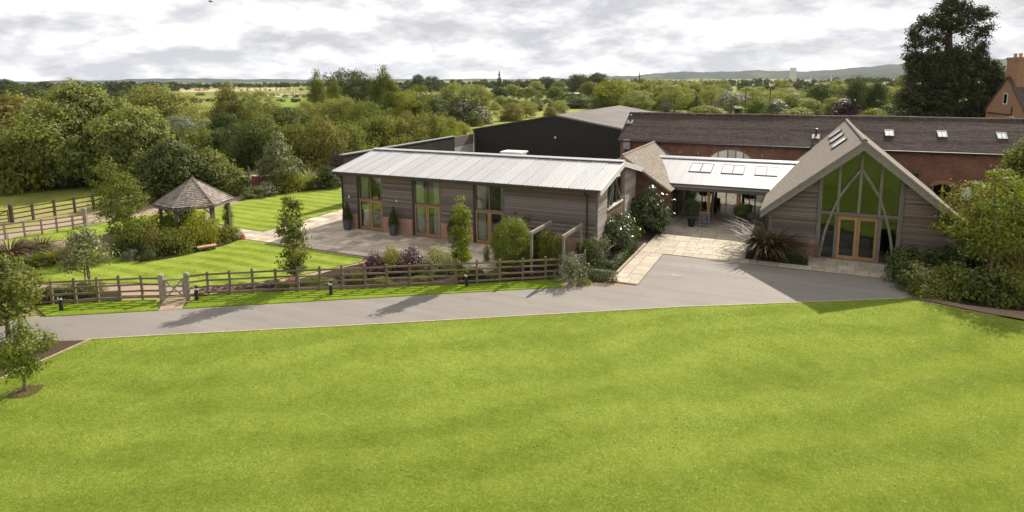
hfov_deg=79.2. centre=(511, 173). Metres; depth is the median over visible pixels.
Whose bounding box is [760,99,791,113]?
bush
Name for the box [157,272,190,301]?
timber gate
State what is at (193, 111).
willow tree
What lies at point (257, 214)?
garden lawn
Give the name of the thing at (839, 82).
distant tree
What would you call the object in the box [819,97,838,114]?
bush
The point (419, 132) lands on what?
hedgerow bush
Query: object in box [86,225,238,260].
planting bed
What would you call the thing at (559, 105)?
willow tree
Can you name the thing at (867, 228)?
door
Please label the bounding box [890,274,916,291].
shrub
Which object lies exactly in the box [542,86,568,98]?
distant tree
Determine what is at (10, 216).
timber gate
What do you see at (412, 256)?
shrub
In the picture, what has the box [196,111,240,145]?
bush
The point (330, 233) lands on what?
patio
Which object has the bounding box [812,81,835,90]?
distant tree
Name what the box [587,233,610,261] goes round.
shrub
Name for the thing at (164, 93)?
broadleaf tree
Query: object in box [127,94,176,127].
broadleaf tree
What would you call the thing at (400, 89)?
poplar tree
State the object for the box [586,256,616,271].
clipped hedge
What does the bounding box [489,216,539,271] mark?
clipped bush
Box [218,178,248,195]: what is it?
shrub
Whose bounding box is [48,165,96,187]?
hedge bush
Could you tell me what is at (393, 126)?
hedgerow bush
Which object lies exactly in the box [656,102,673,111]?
scrub bush
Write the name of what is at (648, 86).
broadleaf tree
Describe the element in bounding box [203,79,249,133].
poplar tree
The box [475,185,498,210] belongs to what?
window
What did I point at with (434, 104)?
broadleaf tree
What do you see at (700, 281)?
driveway
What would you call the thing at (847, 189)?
gabled barn
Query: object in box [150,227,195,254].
shrub
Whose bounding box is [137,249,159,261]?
shrub
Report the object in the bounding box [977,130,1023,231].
garden tree
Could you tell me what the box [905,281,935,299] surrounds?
shrub
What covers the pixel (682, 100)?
willow tree
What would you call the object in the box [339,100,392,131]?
willow tree
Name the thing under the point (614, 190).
gable window
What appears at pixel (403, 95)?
willow tree
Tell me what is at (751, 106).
bush
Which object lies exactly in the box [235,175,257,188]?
shrub
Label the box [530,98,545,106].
willow tree
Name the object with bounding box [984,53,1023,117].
brick house
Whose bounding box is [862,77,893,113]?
poplar tree
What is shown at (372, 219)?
door
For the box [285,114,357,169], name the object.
hedgerow bush
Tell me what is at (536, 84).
distant tree
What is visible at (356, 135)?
hedgerow bush
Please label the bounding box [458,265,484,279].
shrub
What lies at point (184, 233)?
shrub
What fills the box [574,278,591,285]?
bed plant
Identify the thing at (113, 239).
shrub
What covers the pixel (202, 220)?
shrub
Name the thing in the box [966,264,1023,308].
shrub
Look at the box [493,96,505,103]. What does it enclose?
scrub bush
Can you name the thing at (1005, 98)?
window
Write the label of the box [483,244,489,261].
shrub
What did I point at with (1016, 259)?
shrub
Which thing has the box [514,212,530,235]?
shrub
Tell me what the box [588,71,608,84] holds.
broadleaf tree
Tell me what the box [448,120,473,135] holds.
hedgerow bush
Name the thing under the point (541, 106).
scrub bush
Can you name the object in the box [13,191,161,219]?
field fence
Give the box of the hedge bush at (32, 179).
[2,149,62,193]
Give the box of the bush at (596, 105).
[588,94,617,108]
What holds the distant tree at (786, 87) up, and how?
on the ground at (70, 212)
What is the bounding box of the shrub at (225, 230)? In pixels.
[209,224,244,242]
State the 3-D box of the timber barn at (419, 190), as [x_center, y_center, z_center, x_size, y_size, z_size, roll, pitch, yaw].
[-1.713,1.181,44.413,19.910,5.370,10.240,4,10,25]
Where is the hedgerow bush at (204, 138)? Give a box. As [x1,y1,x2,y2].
[178,123,226,153]
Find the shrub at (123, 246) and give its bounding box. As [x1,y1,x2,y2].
[107,237,145,256]
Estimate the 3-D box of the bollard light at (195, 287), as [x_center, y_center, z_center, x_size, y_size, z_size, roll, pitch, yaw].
[-15.328,5.793,30.037,0.180,0.760,0.183,4,10,25]
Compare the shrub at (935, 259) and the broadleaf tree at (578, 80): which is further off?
the broadleaf tree at (578, 80)
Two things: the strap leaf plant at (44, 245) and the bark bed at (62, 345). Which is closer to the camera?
the bark bed at (62, 345)
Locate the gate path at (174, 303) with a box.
[158,299,186,310]
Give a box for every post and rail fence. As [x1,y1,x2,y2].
[0,214,82,238]
[12,275,144,307]
[205,255,560,295]
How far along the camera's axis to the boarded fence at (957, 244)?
35.09 m
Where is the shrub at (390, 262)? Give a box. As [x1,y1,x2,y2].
[374,242,404,274]
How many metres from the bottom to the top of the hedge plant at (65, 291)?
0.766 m
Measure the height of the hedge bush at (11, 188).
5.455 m
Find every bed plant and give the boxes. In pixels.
[1,343,17,365]
[27,340,55,353]
[235,281,248,289]
[260,279,272,287]
[279,281,294,286]
[286,277,294,281]
[299,277,315,285]
[310,276,328,285]
[333,273,348,282]
[350,270,363,284]
[367,275,393,286]
[411,275,429,284]
[483,269,505,281]
[507,264,530,279]
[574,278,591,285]
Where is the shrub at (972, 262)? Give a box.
[953,244,1003,279]
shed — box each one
[472,105,651,160]
[733,106,742,113]
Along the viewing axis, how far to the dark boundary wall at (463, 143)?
64.37 m
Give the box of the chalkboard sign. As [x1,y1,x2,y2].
[699,212,709,227]
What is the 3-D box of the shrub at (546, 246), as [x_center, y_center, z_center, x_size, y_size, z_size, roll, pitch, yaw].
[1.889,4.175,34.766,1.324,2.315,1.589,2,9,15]
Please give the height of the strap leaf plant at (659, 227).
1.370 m
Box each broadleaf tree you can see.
[0,77,139,186]
[0,82,54,104]
[0,90,52,175]
[74,103,193,184]
[107,94,129,104]
[117,80,204,131]
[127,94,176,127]
[128,136,228,203]
[196,145,245,191]
[320,67,369,109]
[339,73,376,109]
[405,95,449,123]
[410,73,425,86]
[424,75,441,88]
[565,73,590,92]
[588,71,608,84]
[592,78,641,106]
[628,77,680,109]
[672,80,708,106]
[803,83,832,103]
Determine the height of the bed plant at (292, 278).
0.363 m
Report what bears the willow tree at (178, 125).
on the pasture at (25, 199)
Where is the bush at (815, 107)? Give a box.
[798,99,828,114]
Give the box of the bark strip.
[907,296,1023,318]
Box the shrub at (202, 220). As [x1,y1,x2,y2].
[182,204,223,249]
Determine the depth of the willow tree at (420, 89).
152.53 m
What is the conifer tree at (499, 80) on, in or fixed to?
on the ground at (70, 212)
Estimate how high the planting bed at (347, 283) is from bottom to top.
0.050 m
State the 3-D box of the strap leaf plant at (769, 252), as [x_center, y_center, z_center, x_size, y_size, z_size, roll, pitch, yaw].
[15.057,3.859,36.745,6.800,2.093,6.872,1,9,8]
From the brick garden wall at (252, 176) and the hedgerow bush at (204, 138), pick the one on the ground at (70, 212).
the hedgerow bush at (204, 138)
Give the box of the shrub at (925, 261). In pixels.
[913,254,939,274]
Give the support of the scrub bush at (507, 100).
on the ground at (70, 212)
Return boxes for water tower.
[789,68,796,82]
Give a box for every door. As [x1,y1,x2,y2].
[359,199,371,229]
[371,200,382,230]
[414,204,427,235]
[427,206,440,237]
[476,210,489,243]
[489,212,503,243]
[835,216,857,259]
[855,218,877,261]
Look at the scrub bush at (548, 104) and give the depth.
214.26 m
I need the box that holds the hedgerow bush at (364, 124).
[345,111,398,150]
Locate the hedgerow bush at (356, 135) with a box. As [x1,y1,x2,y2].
[315,118,378,164]
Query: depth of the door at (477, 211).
39.98 m
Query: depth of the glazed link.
46.62 m
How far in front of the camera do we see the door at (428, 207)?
41.62 m
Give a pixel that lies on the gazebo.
(192, 190)
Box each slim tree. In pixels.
[273,195,315,286]
[447,195,472,279]
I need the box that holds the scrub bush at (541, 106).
[534,103,543,110]
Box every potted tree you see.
[682,198,701,226]
[733,202,751,231]
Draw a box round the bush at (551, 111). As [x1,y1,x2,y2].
[543,106,559,116]
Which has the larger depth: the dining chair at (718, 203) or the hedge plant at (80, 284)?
the dining chair at (718, 203)
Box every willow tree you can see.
[161,115,211,140]
[177,103,211,134]
[217,88,286,133]
[292,100,320,125]
[303,95,370,129]
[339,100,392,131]
[387,88,432,125]
[402,82,435,101]
[427,91,465,118]
[432,80,494,120]
[454,83,498,116]
[515,100,540,116]
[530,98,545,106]
[552,100,569,113]
[620,90,656,110]
[654,85,693,111]
[692,84,727,107]
[711,91,750,112]
[735,86,769,108]
[762,87,813,109]
[887,86,903,110]
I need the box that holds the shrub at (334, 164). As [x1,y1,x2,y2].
[320,148,343,178]
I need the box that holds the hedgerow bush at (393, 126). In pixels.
[364,110,420,147]
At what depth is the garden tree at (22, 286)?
25.54 m
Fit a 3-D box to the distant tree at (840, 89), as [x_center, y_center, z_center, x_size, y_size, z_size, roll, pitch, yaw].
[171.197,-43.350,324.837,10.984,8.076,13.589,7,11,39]
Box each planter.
[342,219,352,230]
[388,224,398,235]
[447,231,456,242]
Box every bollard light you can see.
[57,295,63,310]
[193,285,198,299]
[328,280,332,294]
[464,272,467,285]
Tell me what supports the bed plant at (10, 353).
on the bark bed at (62, 345)
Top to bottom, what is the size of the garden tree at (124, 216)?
6.310 m
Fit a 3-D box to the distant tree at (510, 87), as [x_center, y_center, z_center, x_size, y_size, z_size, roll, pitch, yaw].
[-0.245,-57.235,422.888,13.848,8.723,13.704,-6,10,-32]
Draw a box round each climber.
[162,210,173,227]
[221,204,234,228]
[531,226,541,256]
[550,233,567,269]
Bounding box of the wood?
[10,77,906,101]
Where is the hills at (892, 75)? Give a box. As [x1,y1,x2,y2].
[785,67,1006,79]
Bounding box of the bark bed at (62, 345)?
[0,340,84,376]
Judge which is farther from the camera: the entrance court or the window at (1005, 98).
the window at (1005, 98)
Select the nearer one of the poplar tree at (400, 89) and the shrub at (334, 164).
the shrub at (334, 164)
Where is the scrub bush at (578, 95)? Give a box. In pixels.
[574,93,586,99]
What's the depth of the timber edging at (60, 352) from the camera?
24.29 m
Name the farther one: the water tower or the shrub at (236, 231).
the water tower
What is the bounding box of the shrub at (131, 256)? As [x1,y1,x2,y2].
[118,249,140,261]
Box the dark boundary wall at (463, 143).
[339,134,473,164]
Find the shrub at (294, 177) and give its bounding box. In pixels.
[280,169,313,192]
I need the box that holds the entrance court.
[614,215,894,283]
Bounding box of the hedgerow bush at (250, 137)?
[216,115,284,170]
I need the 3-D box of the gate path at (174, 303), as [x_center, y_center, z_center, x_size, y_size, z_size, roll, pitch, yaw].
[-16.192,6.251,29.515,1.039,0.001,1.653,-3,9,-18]
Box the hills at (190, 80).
[0,78,569,83]
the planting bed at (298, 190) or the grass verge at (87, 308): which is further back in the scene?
the planting bed at (298, 190)
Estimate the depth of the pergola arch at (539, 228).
33.46 m
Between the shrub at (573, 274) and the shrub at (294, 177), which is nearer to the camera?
the shrub at (573, 274)
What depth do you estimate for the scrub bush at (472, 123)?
140.94 m
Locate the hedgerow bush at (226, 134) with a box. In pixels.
[201,120,251,162]
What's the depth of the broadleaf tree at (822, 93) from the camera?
212.04 m
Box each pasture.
[0,122,343,214]
[392,106,590,136]
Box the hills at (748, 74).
[512,58,1006,80]
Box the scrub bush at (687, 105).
[682,98,693,109]
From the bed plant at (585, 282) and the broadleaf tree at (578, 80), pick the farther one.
the broadleaf tree at (578, 80)
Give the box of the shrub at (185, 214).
[170,207,199,235]
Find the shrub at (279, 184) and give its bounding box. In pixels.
[265,174,292,195]
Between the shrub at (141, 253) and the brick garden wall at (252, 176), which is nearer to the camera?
the shrub at (141, 253)
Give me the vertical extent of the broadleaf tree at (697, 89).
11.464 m
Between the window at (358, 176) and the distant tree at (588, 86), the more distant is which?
the distant tree at (588, 86)
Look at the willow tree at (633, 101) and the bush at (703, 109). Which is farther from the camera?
the willow tree at (633, 101)
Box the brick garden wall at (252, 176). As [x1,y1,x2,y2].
[251,175,272,187]
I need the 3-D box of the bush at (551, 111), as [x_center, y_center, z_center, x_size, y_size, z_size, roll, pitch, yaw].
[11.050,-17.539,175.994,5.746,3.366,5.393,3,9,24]
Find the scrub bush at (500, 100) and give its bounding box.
[496,98,508,105]
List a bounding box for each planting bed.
[5,290,118,304]
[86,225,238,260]
[210,253,613,294]
[239,175,340,200]
[600,225,655,270]
[745,250,806,265]
[899,242,1023,310]
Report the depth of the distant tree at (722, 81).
596.07 m
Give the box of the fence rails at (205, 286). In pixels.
[189,273,207,295]
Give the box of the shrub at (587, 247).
[573,237,599,265]
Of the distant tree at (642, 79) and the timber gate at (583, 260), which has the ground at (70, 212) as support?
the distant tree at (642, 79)
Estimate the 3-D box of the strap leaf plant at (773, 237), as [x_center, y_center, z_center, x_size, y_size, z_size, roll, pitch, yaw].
[15.935,3.909,37.188,5.578,1.847,5.520,2,9,16]
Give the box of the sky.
[0,0,1023,81]
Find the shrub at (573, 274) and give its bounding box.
[549,251,592,286]
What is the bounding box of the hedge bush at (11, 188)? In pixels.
[0,144,30,195]
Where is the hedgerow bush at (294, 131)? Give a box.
[282,114,327,166]
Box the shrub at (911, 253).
[881,244,928,271]
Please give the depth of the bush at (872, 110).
142.63 m
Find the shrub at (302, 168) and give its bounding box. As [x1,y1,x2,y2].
[285,161,312,186]
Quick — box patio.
[238,210,524,272]
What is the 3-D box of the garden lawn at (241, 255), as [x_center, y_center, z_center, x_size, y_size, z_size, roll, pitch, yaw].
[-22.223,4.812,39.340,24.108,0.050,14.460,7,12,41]
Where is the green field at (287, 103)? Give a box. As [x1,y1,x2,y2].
[197,98,324,107]
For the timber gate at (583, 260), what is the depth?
33.92 m
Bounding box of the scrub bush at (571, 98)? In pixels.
[565,96,577,104]
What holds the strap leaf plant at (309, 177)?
on the planting bed at (298, 190)
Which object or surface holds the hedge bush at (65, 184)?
on the pasture at (25, 199)
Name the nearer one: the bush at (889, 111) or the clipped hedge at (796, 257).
the clipped hedge at (796, 257)
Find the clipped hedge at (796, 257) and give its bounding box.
[776,248,807,263]
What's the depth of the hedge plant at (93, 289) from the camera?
30.82 m
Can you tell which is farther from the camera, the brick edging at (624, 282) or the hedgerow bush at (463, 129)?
the hedgerow bush at (463, 129)
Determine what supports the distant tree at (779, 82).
on the ground at (70, 212)
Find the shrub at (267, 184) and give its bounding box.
[253,180,281,197]
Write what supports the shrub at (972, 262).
on the planting bed at (970, 302)
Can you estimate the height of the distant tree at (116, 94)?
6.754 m
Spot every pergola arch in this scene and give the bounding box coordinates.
[529,221,551,274]
[561,223,582,279]
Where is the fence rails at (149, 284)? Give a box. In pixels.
[140,277,158,297]
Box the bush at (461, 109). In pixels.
[444,97,492,125]
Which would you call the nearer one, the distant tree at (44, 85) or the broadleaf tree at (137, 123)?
the broadleaf tree at (137, 123)
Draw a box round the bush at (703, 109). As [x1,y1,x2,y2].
[680,105,726,113]
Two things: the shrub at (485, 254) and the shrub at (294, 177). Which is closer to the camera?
the shrub at (485, 254)
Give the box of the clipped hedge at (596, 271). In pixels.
[578,266,618,282]
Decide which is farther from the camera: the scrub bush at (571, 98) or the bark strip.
the scrub bush at (571, 98)
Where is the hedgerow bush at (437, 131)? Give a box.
[406,106,453,140]
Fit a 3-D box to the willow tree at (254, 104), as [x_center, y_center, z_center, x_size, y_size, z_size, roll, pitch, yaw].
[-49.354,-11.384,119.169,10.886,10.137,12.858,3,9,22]
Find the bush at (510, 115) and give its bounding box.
[497,102,524,121]
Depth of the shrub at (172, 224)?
40.88 m
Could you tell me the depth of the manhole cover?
33.31 m
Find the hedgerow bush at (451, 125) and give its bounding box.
[435,112,461,136]
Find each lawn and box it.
[0,284,1023,511]
[3,209,365,286]
[215,188,341,231]
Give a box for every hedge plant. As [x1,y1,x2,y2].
[33,284,68,305]
[45,283,83,298]
[65,279,94,298]
[82,281,110,297]
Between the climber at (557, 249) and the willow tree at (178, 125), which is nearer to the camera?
the climber at (557, 249)
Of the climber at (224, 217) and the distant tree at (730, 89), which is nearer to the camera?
the climber at (224, 217)
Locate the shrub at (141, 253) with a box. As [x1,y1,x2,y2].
[125,239,159,257]
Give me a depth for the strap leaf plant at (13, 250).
36.73 m
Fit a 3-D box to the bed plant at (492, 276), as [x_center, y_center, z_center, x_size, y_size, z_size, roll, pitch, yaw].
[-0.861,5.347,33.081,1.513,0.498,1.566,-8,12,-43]
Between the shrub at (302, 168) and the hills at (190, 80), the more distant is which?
the hills at (190, 80)
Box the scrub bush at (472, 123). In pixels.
[461,110,485,126]
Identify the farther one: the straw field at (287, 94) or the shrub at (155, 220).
the straw field at (287, 94)
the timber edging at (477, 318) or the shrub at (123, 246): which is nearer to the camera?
the timber edging at (477, 318)
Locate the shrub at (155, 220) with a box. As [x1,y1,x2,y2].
[145,208,173,236]
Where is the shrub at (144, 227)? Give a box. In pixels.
[124,217,155,237]
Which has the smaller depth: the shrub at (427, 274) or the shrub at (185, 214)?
the shrub at (427, 274)
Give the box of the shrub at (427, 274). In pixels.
[412,261,448,280]
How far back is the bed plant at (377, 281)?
32.22 m
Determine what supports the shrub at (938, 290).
on the planting bed at (970, 302)
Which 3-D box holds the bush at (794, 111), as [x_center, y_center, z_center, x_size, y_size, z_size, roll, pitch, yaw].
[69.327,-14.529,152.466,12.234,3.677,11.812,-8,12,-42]
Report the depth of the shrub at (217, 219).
41.60 m
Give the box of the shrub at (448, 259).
[439,250,460,274]
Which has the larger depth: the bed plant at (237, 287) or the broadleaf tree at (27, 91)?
the broadleaf tree at (27, 91)
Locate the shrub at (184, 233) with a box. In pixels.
[167,220,205,254]
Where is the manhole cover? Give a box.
[670,273,682,276]
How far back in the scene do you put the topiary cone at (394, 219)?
42.02 m
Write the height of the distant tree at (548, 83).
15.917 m
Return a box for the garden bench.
[196,244,216,251]
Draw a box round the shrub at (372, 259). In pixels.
[359,248,394,278]
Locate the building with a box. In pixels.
[190,99,204,102]
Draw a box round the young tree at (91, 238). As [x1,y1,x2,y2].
[54,221,120,284]
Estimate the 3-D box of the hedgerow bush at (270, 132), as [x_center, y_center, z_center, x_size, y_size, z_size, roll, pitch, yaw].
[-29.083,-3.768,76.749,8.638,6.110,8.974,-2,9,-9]
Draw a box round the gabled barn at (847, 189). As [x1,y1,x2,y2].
[760,119,970,270]
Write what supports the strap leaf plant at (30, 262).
on the gravel path at (150, 209)
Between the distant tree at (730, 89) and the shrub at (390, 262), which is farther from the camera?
the distant tree at (730, 89)
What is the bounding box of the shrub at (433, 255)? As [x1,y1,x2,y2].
[418,241,457,274]
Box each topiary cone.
[342,201,352,220]
[388,206,398,225]
[446,212,455,232]
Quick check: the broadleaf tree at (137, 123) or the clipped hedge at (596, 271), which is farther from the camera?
the broadleaf tree at (137, 123)
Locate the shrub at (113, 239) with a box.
[105,232,129,247]
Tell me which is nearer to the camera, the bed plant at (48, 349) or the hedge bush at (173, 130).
the bed plant at (48, 349)
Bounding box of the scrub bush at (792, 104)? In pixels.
[782,101,798,109]
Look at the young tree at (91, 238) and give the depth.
31.22 m
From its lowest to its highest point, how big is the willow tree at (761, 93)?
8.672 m
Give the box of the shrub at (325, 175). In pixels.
[309,164,340,189]
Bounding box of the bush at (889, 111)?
[867,104,898,115]
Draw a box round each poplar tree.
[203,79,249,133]
[303,67,330,120]
[327,76,345,122]
[365,61,399,119]
[384,75,404,116]
[843,74,871,114]
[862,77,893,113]
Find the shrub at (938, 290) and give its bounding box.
[912,273,955,302]
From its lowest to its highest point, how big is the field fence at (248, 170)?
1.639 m
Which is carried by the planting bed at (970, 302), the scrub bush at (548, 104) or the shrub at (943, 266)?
the shrub at (943, 266)
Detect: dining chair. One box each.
[716,200,721,211]
[729,201,734,211]
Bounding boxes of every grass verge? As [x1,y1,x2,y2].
[34,300,158,316]
[183,279,562,308]
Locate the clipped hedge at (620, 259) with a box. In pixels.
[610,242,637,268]
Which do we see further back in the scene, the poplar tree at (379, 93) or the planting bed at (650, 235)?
the poplar tree at (379, 93)
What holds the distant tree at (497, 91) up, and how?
on the ground at (70, 212)
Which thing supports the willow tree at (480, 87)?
on the pasture at (539, 113)
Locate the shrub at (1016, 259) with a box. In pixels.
[974,244,1023,278]
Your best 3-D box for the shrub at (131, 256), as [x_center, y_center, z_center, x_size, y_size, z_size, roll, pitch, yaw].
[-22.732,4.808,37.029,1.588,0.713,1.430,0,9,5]
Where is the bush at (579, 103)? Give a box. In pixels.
[562,98,593,108]
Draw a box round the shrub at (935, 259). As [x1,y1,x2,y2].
[922,244,970,274]
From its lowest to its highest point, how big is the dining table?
0.750 m
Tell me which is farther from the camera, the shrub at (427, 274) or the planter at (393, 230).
the planter at (393, 230)
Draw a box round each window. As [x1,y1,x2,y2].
[358,176,381,199]
[414,180,439,204]
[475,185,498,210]
[607,171,622,210]
[706,146,755,158]
[929,181,955,199]
[1003,93,1007,103]
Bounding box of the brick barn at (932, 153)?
[618,112,1023,222]
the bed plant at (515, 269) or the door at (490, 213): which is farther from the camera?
the door at (490, 213)
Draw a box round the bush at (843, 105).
[829,97,865,115]
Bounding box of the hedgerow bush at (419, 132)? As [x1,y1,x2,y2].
[386,109,435,143]
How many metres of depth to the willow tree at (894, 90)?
176.92 m
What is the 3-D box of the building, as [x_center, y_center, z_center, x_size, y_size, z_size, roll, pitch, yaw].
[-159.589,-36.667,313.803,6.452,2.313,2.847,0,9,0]
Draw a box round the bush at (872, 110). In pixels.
[857,108,889,115]
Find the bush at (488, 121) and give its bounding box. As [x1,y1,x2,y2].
[475,106,495,124]
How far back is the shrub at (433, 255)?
34.26 m
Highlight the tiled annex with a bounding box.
[615,141,676,224]
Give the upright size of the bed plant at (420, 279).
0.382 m
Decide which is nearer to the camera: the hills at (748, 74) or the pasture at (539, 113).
the pasture at (539, 113)
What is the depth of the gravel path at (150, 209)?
36.46 m
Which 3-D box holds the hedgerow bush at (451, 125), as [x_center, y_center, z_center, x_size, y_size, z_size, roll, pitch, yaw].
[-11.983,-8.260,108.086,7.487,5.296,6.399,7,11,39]
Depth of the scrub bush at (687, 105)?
209.09 m
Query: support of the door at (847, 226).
in the gabled barn at (847, 189)
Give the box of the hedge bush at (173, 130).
[154,126,195,153]
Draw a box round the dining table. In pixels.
[714,199,741,209]
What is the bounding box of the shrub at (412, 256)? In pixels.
[388,242,424,275]
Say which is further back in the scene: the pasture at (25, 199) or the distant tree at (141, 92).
the distant tree at (141, 92)
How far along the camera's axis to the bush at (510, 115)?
158.81 m
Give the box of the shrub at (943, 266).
[919,256,983,303]
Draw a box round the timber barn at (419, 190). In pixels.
[330,147,643,257]
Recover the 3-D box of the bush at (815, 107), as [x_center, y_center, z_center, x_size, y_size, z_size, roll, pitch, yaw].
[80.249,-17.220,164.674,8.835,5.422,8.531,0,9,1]
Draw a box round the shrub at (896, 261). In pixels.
[880,252,914,281]
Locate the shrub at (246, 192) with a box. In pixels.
[237,185,270,199]
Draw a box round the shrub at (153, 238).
[137,221,174,256]
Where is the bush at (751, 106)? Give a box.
[739,96,775,113]
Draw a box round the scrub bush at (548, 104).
[544,102,555,109]
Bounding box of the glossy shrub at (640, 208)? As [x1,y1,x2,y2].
[629,185,674,229]
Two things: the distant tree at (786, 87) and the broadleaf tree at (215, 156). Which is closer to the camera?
the broadleaf tree at (215, 156)
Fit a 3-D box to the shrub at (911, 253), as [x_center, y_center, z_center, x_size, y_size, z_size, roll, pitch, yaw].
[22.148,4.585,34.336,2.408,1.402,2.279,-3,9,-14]
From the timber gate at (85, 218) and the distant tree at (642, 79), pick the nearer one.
the timber gate at (85, 218)
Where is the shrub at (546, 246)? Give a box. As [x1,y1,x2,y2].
[535,228,555,268]
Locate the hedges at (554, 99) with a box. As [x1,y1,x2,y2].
[107,85,894,103]
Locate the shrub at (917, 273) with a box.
[887,259,942,287]
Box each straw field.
[179,88,283,92]
[252,93,310,97]
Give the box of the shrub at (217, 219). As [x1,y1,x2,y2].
[197,218,228,238]
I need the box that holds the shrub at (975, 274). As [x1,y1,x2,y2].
[941,267,1023,309]
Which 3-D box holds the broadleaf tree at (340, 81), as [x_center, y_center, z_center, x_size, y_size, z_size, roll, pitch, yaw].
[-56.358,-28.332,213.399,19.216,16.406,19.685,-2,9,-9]
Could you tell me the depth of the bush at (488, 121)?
147.64 m
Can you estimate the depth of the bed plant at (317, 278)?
32.58 m
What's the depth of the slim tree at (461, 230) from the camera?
31.88 m
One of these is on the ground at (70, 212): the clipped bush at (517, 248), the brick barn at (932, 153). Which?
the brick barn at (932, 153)
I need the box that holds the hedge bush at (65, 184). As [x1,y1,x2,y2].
[29,159,80,190]
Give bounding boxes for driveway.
[0,254,1007,342]
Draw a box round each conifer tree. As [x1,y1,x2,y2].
[496,72,502,87]
[687,94,702,112]
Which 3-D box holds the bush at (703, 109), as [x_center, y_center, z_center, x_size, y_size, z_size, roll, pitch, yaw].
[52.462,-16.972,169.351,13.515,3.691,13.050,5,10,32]
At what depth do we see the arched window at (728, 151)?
51.72 m
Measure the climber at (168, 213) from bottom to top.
1.936 m
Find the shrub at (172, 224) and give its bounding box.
[159,217,186,241]
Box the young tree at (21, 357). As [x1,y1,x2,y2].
[0,315,63,390]
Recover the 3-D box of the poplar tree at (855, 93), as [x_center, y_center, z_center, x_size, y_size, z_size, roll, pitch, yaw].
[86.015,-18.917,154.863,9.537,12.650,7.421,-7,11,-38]
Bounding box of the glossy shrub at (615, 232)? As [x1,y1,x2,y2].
[602,210,646,251]
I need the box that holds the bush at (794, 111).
[779,107,814,114]
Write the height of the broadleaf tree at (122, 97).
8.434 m
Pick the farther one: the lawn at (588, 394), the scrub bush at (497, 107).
the scrub bush at (497, 107)
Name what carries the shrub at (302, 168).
on the planting bed at (298, 190)
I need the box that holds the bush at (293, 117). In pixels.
[262,106,310,132]
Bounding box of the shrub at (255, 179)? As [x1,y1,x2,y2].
[248,174,264,190]
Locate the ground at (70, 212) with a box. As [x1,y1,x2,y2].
[0,79,1023,320]
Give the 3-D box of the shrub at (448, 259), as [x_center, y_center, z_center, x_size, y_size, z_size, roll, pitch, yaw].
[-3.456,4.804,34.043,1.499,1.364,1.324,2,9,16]
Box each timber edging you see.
[0,338,91,378]
[92,298,900,338]
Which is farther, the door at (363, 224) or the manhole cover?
the door at (363, 224)
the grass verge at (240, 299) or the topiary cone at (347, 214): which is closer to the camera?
the grass verge at (240, 299)
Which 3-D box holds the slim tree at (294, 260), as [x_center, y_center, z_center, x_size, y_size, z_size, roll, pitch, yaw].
[-11.124,3.506,31.502,2.273,4.909,1.978,4,10,25]
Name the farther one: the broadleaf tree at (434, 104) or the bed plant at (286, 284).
the broadleaf tree at (434, 104)
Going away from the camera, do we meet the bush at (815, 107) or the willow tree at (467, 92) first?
the willow tree at (467, 92)
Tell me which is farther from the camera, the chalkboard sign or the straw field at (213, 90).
the straw field at (213, 90)
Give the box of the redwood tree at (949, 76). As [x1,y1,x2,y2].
[887,0,1006,117]
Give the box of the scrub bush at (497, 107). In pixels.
[489,102,501,109]
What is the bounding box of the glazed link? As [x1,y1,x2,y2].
[659,155,798,228]
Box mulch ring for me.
[7,384,43,398]
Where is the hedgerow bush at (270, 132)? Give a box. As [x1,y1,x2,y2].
[243,119,310,167]
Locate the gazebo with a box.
[153,175,233,238]
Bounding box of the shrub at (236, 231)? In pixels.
[229,225,244,238]
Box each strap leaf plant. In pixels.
[0,229,55,262]
[11,232,66,257]
[16,248,58,267]
[31,248,68,264]
[39,245,70,258]
[296,167,326,187]
[636,214,678,233]
[714,218,828,263]
[733,221,828,257]
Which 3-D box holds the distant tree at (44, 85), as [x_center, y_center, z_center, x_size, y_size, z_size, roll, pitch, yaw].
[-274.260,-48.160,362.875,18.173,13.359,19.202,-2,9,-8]
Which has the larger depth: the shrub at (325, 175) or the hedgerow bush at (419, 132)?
the hedgerow bush at (419, 132)
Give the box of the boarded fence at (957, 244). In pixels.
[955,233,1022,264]
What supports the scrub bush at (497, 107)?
on the ground at (70, 212)
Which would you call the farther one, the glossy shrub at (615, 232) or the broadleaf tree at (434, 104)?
the broadleaf tree at (434, 104)
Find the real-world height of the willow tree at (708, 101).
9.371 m
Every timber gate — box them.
[0,204,14,222]
[81,204,116,227]
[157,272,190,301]
[565,250,585,270]
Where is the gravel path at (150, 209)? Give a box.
[0,193,639,295]
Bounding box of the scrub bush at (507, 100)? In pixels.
[500,98,516,106]
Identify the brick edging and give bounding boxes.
[581,243,646,273]
[610,280,636,284]
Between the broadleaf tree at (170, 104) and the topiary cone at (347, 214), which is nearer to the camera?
the topiary cone at (347, 214)
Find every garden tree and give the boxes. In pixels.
[0,253,52,337]
[86,153,156,248]
[253,131,303,186]
[925,168,1023,272]
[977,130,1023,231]
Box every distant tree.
[0,78,24,90]
[25,80,56,94]
[110,92,129,101]
[131,84,153,98]
[489,86,508,98]
[504,84,521,94]
[519,87,539,96]
[526,81,544,88]
[538,76,555,88]
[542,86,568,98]
[550,81,567,89]
[574,81,597,96]
[635,78,648,84]
[700,79,716,91]
[714,79,730,87]
[714,84,732,94]
[773,78,791,86]
[777,84,794,97]
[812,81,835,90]
[827,79,847,89]
[830,84,847,94]
[894,75,916,87]
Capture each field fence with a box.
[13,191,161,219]
[236,167,249,177]

